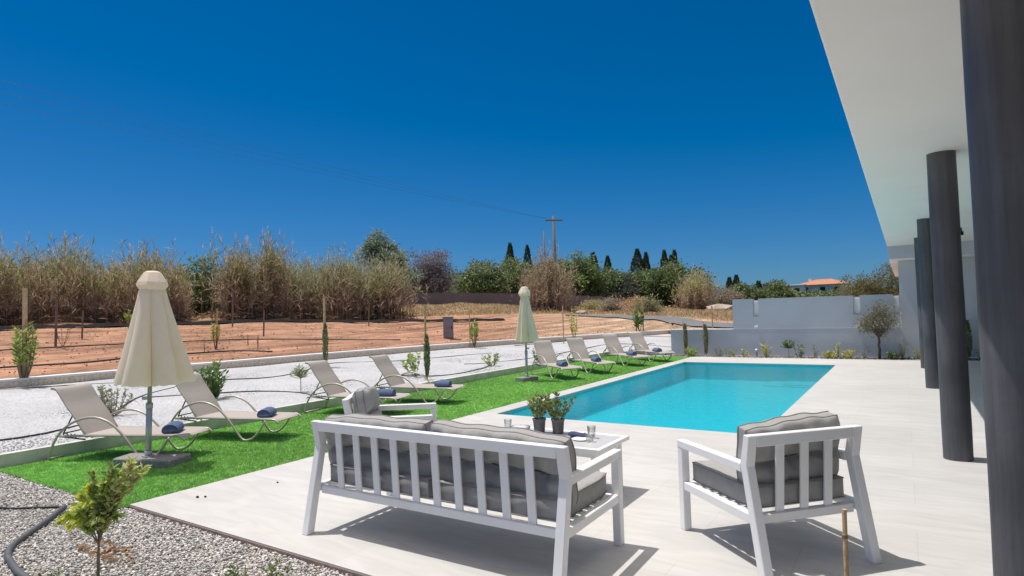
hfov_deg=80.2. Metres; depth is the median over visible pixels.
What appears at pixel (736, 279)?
cypress tree
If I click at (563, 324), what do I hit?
wooden stake
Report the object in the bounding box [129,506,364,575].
deck foundation
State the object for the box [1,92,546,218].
overhead wire
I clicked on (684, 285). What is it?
flowering tree
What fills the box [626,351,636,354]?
rolled towel
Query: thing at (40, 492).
grey gravel
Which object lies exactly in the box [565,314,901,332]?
road
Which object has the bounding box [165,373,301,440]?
sun lounger
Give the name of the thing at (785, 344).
bed plant
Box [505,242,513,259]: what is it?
cypress tree
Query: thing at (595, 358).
rolled towel
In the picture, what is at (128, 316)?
staked sapling
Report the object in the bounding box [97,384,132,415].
shrub
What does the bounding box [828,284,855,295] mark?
leafy tree
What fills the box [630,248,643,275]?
cypress tree
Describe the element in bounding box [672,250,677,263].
cypress tree
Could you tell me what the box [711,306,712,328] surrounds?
wooden stake
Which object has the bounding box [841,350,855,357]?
bed plant
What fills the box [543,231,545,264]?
utility pole
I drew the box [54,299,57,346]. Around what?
wooden stake
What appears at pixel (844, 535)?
wooden stake
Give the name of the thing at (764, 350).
bed plant
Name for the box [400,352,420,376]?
shrub
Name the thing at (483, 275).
leafy tree
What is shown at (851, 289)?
olive bush
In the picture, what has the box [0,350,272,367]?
drip hose
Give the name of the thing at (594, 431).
drinking glass
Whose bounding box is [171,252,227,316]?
leafy tree
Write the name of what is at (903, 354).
bed plant
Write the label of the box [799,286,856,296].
leafy tree
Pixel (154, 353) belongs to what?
closed umbrella
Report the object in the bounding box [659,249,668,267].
cypress tree
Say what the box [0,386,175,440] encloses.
drip hose
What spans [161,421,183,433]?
rolled towel
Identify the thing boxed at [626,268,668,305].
leafy tree
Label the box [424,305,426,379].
wooden stake
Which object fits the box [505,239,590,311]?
reed clump
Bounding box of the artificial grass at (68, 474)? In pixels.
[0,356,689,507]
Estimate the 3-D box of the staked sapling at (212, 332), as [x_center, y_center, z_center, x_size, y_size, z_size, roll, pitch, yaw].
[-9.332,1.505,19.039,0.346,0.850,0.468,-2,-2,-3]
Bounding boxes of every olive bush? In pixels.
[831,270,884,296]
[847,261,899,296]
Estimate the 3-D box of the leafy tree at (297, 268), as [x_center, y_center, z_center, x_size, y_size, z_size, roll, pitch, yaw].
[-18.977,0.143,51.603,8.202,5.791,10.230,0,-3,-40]
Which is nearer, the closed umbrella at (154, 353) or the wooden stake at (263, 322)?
the closed umbrella at (154, 353)
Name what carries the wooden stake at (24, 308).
on the white gravel bed at (30, 403)
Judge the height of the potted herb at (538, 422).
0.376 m
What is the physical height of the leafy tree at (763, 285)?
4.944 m
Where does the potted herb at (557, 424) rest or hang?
on the coffee table
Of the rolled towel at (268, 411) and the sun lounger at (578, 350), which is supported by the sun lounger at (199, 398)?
the rolled towel at (268, 411)
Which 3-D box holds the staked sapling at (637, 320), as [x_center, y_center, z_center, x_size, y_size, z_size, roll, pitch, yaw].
[5.745,1.490,28.078,0.677,1.147,0.683,-3,-3,33]
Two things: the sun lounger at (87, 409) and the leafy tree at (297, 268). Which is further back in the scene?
the leafy tree at (297, 268)
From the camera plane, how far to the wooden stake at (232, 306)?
28.72 m
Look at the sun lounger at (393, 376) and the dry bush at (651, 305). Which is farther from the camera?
the dry bush at (651, 305)
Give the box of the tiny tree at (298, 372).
[288,364,311,387]
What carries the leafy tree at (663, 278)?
on the field
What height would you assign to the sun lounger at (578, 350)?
0.806 m
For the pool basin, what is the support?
in the pool deck
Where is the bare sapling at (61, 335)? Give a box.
[55,327,71,345]
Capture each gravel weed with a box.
[38,569,60,575]
[224,562,248,575]
[260,557,289,575]
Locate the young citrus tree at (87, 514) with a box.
[52,455,150,575]
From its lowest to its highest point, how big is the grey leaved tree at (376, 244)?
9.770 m
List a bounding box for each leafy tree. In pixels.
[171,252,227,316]
[251,255,328,308]
[309,256,403,297]
[449,257,511,293]
[488,258,532,293]
[496,255,520,274]
[511,259,580,294]
[550,247,618,295]
[580,264,638,296]
[596,274,662,307]
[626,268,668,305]
[632,255,718,307]
[701,283,744,304]
[720,281,756,304]
[743,279,802,299]
[762,279,790,288]
[795,290,820,296]
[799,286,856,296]
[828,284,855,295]
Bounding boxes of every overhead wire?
[0,103,551,219]
[1,80,537,216]
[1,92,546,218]
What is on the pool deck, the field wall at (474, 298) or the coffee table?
the coffee table
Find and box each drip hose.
[0,339,400,350]
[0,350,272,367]
[0,353,487,389]
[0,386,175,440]
[152,390,312,397]
[402,363,492,376]
[474,343,666,363]
[514,336,667,345]
[670,355,979,359]
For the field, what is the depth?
24.41 m
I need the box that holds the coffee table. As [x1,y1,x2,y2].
[512,425,628,501]
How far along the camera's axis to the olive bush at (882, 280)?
37.23 m
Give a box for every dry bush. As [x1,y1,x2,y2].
[578,296,604,309]
[595,295,627,311]
[616,292,646,311]
[628,293,664,312]
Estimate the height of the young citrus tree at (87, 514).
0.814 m
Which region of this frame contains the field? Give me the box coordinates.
[0,303,901,378]
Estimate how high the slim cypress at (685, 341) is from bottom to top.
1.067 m
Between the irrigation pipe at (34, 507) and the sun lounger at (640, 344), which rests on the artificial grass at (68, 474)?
the sun lounger at (640, 344)
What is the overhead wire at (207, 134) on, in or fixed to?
attached to the utility pole at (553, 220)
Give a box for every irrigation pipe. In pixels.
[0,506,60,509]
[4,504,67,575]
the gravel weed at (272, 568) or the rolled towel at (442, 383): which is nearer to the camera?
the gravel weed at (272, 568)
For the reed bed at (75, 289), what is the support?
on the field
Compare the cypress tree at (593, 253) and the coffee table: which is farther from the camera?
the cypress tree at (593, 253)
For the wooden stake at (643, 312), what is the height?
1.751 m
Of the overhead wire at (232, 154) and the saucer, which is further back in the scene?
the overhead wire at (232, 154)
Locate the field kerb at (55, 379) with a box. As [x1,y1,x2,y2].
[0,330,670,388]
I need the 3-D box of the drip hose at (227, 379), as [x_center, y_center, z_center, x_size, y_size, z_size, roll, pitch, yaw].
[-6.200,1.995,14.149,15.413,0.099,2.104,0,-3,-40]
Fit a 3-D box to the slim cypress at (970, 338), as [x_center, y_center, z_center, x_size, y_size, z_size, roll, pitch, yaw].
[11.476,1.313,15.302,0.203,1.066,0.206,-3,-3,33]
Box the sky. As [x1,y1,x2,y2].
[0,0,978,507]
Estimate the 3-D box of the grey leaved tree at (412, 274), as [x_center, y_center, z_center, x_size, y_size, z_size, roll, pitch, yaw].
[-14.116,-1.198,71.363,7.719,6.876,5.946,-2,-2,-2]
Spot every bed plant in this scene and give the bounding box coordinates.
[685,346,697,356]
[714,346,725,355]
[725,349,736,355]
[760,341,772,357]
[780,339,794,350]
[793,344,803,356]
[812,345,817,356]
[821,350,835,358]
[833,342,840,357]
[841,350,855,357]
[884,350,901,359]
[898,344,906,357]
[913,347,919,358]
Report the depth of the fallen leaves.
4.05 m
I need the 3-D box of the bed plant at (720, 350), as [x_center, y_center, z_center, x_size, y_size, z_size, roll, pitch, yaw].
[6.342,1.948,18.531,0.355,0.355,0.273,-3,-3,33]
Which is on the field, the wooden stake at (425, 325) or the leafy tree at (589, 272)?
the leafy tree at (589, 272)
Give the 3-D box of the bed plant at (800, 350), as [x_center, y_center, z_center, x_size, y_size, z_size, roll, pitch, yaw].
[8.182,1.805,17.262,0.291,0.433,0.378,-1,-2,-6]
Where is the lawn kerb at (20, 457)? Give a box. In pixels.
[0,351,664,474]
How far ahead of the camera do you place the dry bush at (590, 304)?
54.83 m
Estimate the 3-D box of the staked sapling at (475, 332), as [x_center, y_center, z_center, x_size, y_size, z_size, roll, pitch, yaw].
[-1.371,1.642,21.776,0.434,1.057,0.383,-1,-2,-13]
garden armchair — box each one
[336,386,435,485]
[677,411,881,575]
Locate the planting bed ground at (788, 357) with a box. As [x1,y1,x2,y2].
[649,354,979,360]
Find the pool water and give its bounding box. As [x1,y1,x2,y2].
[511,364,832,429]
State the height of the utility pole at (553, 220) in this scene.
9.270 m
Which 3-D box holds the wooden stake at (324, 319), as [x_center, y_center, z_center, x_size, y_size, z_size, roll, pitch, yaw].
[-4.864,1.190,15.790,0.058,1.901,0.059,0,-3,-36]
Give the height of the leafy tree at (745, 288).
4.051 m
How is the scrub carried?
on the field
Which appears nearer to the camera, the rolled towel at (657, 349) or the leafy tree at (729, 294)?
the rolled towel at (657, 349)
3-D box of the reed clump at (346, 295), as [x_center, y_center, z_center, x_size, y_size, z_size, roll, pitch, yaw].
[-8.979,-0.433,39.418,7.628,5.204,7.668,-3,-3,33]
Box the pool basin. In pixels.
[505,363,833,432]
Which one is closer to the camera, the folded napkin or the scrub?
the folded napkin
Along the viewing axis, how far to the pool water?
12.42 m
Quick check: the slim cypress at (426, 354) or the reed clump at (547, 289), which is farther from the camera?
the reed clump at (547, 289)
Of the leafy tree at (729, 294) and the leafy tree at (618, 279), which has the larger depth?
the leafy tree at (618, 279)
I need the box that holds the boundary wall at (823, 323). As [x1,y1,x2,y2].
[670,294,902,357]
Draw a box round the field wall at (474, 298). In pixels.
[179,293,659,311]
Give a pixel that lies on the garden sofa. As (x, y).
(533, 476)
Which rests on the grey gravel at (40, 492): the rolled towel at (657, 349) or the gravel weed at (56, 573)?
the gravel weed at (56, 573)
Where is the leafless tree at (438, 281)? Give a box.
[403,247,459,292]
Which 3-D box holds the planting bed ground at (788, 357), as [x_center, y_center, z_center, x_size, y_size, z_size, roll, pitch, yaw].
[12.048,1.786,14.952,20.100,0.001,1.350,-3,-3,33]
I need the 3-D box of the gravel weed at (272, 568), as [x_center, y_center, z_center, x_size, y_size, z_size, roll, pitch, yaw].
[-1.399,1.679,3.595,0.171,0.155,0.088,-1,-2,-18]
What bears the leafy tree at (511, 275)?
on the field
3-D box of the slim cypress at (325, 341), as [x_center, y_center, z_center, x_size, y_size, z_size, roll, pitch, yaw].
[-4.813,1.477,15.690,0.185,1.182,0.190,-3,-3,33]
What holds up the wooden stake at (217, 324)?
on the field
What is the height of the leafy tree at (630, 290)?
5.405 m
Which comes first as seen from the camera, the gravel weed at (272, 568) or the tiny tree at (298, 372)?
the gravel weed at (272, 568)
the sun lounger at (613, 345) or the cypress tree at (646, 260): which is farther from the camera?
the cypress tree at (646, 260)
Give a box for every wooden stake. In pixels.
[22,288,27,374]
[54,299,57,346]
[81,310,83,338]
[216,308,217,348]
[232,292,233,326]
[263,310,264,335]
[323,297,325,339]
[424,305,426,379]
[469,310,470,347]
[562,306,563,343]
[641,296,643,330]
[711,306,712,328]
[841,509,848,575]
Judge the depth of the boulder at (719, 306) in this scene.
48.75 m
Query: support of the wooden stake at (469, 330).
on the white gravel bed at (30, 403)
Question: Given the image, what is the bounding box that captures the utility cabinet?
[442,316,453,338]
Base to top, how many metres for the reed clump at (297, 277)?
4.819 m
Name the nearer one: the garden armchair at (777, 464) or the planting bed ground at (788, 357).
the garden armchair at (777, 464)
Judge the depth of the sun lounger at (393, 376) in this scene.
10.75 m
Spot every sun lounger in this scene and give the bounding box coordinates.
[47,383,212,460]
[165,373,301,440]
[304,360,412,412]
[369,354,465,402]
[531,340,581,378]
[565,337,615,372]
[601,334,650,365]
[627,332,674,361]
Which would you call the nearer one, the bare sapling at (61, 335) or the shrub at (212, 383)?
the shrub at (212, 383)
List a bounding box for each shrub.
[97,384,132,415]
[195,358,230,398]
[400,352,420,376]
[481,353,500,365]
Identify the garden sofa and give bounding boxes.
[302,413,624,575]
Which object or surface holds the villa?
on the pool deck
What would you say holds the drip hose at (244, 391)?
on the white gravel bed at (30, 403)
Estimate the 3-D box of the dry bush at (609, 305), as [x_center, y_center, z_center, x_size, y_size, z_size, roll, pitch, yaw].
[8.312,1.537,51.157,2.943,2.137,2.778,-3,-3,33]
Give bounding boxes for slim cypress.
[322,322,328,360]
[423,334,430,378]
[683,323,687,354]
[703,323,708,354]
[966,319,972,358]
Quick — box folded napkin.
[568,431,591,436]
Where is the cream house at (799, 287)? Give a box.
[786,284,806,291]
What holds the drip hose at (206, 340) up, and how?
on the field
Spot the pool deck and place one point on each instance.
(929, 506)
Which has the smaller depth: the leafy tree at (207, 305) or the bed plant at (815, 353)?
the bed plant at (815, 353)
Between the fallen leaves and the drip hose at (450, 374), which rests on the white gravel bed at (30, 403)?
the drip hose at (450, 374)
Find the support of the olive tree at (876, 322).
on the planting bed ground at (788, 357)
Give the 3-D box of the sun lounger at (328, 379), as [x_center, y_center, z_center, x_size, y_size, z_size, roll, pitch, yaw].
[-2.442,1.569,9.666,1.683,0.806,0.567,-2,-2,20]
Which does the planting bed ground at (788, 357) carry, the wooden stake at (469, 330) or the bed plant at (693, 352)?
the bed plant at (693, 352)
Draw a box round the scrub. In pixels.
[98,272,896,307]
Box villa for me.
[809,0,1023,575]
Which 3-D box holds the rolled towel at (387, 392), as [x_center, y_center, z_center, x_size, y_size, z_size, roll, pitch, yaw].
[-1.960,1.634,9.487,0.269,0.125,0.180,-2,-2,10]
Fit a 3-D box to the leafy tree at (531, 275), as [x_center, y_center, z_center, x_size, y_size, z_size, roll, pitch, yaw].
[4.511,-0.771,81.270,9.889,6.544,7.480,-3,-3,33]
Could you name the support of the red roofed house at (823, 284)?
on the field
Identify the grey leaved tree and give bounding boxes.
[350,227,412,271]
[369,250,424,286]
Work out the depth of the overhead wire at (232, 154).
26.46 m
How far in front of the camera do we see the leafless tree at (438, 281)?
74.99 m
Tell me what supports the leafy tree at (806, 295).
on the field
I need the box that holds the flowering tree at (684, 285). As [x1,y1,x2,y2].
[664,272,717,304]
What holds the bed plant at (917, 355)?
on the planting bed ground at (788, 357)
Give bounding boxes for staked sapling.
[8,321,42,377]
[123,309,131,328]
[210,323,220,348]
[468,320,478,347]
[568,308,577,337]
[630,308,644,330]
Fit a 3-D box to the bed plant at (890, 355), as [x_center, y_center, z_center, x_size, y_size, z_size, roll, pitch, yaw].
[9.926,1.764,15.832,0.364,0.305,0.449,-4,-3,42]
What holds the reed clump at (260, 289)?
on the field
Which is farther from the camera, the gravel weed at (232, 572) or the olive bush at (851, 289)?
the olive bush at (851, 289)
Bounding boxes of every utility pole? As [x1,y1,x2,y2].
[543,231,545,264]
[545,216,561,274]
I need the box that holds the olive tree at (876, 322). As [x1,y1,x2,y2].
[852,298,900,357]
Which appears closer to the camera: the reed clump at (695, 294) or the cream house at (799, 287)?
the reed clump at (695, 294)
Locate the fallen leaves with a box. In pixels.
[75,540,136,562]
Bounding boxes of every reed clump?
[165,227,311,319]
[277,250,342,319]
[305,241,431,319]
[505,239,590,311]
[662,264,723,309]
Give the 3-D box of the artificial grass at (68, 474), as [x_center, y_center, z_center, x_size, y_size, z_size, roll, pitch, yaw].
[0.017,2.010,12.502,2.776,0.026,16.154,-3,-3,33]
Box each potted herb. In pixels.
[527,390,549,432]
[544,391,576,433]
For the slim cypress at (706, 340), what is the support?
on the planting bed ground at (788, 357)
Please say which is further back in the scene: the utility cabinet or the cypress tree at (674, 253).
the cypress tree at (674, 253)
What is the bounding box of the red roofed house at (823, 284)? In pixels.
[802,276,850,294]
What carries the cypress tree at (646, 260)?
on the field
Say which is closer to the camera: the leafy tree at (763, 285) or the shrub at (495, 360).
the shrub at (495, 360)
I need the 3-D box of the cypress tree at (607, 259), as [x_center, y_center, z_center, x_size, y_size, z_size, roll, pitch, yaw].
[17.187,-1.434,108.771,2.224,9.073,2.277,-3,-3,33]
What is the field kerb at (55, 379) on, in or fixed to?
on the field
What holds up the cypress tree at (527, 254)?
on the field
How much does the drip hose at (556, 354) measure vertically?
0.099 m
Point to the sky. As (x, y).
(587, 113)
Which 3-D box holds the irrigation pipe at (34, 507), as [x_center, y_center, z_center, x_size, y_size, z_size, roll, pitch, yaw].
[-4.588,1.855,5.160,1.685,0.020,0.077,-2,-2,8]
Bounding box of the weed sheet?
[0,318,504,329]
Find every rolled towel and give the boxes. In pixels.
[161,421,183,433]
[257,406,276,417]
[378,389,395,395]
[434,380,451,386]
[556,361,567,366]
[591,357,600,361]
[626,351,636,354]
[652,348,661,351]
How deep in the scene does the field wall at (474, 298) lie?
72.11 m
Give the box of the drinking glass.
[587,425,595,437]
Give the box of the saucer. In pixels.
[572,437,589,440]
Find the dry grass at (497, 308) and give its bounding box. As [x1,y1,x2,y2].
[187,302,732,320]
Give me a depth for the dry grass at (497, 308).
46.89 m
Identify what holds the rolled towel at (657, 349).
on the sun lounger at (640, 344)
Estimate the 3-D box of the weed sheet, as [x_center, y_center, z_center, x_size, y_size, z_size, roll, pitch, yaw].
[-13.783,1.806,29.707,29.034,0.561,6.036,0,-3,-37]
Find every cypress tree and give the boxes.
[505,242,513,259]
[523,244,531,264]
[589,252,598,266]
[603,255,611,273]
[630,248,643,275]
[642,252,650,274]
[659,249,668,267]
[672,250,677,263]
[726,277,732,288]
[732,274,739,286]
[755,280,761,289]
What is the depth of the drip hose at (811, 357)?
16.91 m
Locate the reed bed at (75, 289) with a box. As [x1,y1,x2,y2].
[0,231,215,324]
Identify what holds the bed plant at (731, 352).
on the planting bed ground at (788, 357)
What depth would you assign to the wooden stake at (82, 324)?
21.60 m
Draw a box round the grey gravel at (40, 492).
[0,472,352,575]
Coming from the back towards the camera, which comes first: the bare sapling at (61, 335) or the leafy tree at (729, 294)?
the leafy tree at (729, 294)
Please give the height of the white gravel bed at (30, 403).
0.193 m
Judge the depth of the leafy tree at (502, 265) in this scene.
87.44 m
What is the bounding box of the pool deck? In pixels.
[130,357,992,575]
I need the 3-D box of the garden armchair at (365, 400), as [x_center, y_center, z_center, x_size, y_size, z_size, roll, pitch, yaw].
[-1.182,1.347,5.797,0.886,0.841,0.783,-1,-2,-5]
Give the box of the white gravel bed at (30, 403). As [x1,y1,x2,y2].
[0,334,670,452]
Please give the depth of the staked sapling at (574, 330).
24.43 m
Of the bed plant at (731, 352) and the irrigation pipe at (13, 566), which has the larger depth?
the bed plant at (731, 352)
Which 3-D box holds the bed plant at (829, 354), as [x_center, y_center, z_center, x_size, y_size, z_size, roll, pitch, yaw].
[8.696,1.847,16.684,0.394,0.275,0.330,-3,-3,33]
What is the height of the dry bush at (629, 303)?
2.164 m
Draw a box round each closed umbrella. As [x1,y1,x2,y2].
[113,271,195,468]
[515,287,538,381]
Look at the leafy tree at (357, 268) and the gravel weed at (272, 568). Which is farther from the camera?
the leafy tree at (357, 268)
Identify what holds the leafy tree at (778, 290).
on the field
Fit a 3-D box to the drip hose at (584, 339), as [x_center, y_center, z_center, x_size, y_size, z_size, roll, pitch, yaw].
[3.087,2.155,25.153,7.815,0.068,1.674,0,-3,-29]
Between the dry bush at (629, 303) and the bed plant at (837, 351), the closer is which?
the bed plant at (837, 351)
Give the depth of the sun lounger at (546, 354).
14.52 m
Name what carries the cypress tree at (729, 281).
on the field
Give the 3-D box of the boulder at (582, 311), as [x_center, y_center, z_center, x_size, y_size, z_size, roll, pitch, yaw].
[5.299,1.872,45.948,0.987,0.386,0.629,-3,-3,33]
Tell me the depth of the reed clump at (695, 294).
56.65 m
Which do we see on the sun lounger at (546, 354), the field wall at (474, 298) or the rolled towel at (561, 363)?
the rolled towel at (561, 363)
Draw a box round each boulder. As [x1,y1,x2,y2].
[576,310,587,313]
[706,304,732,310]

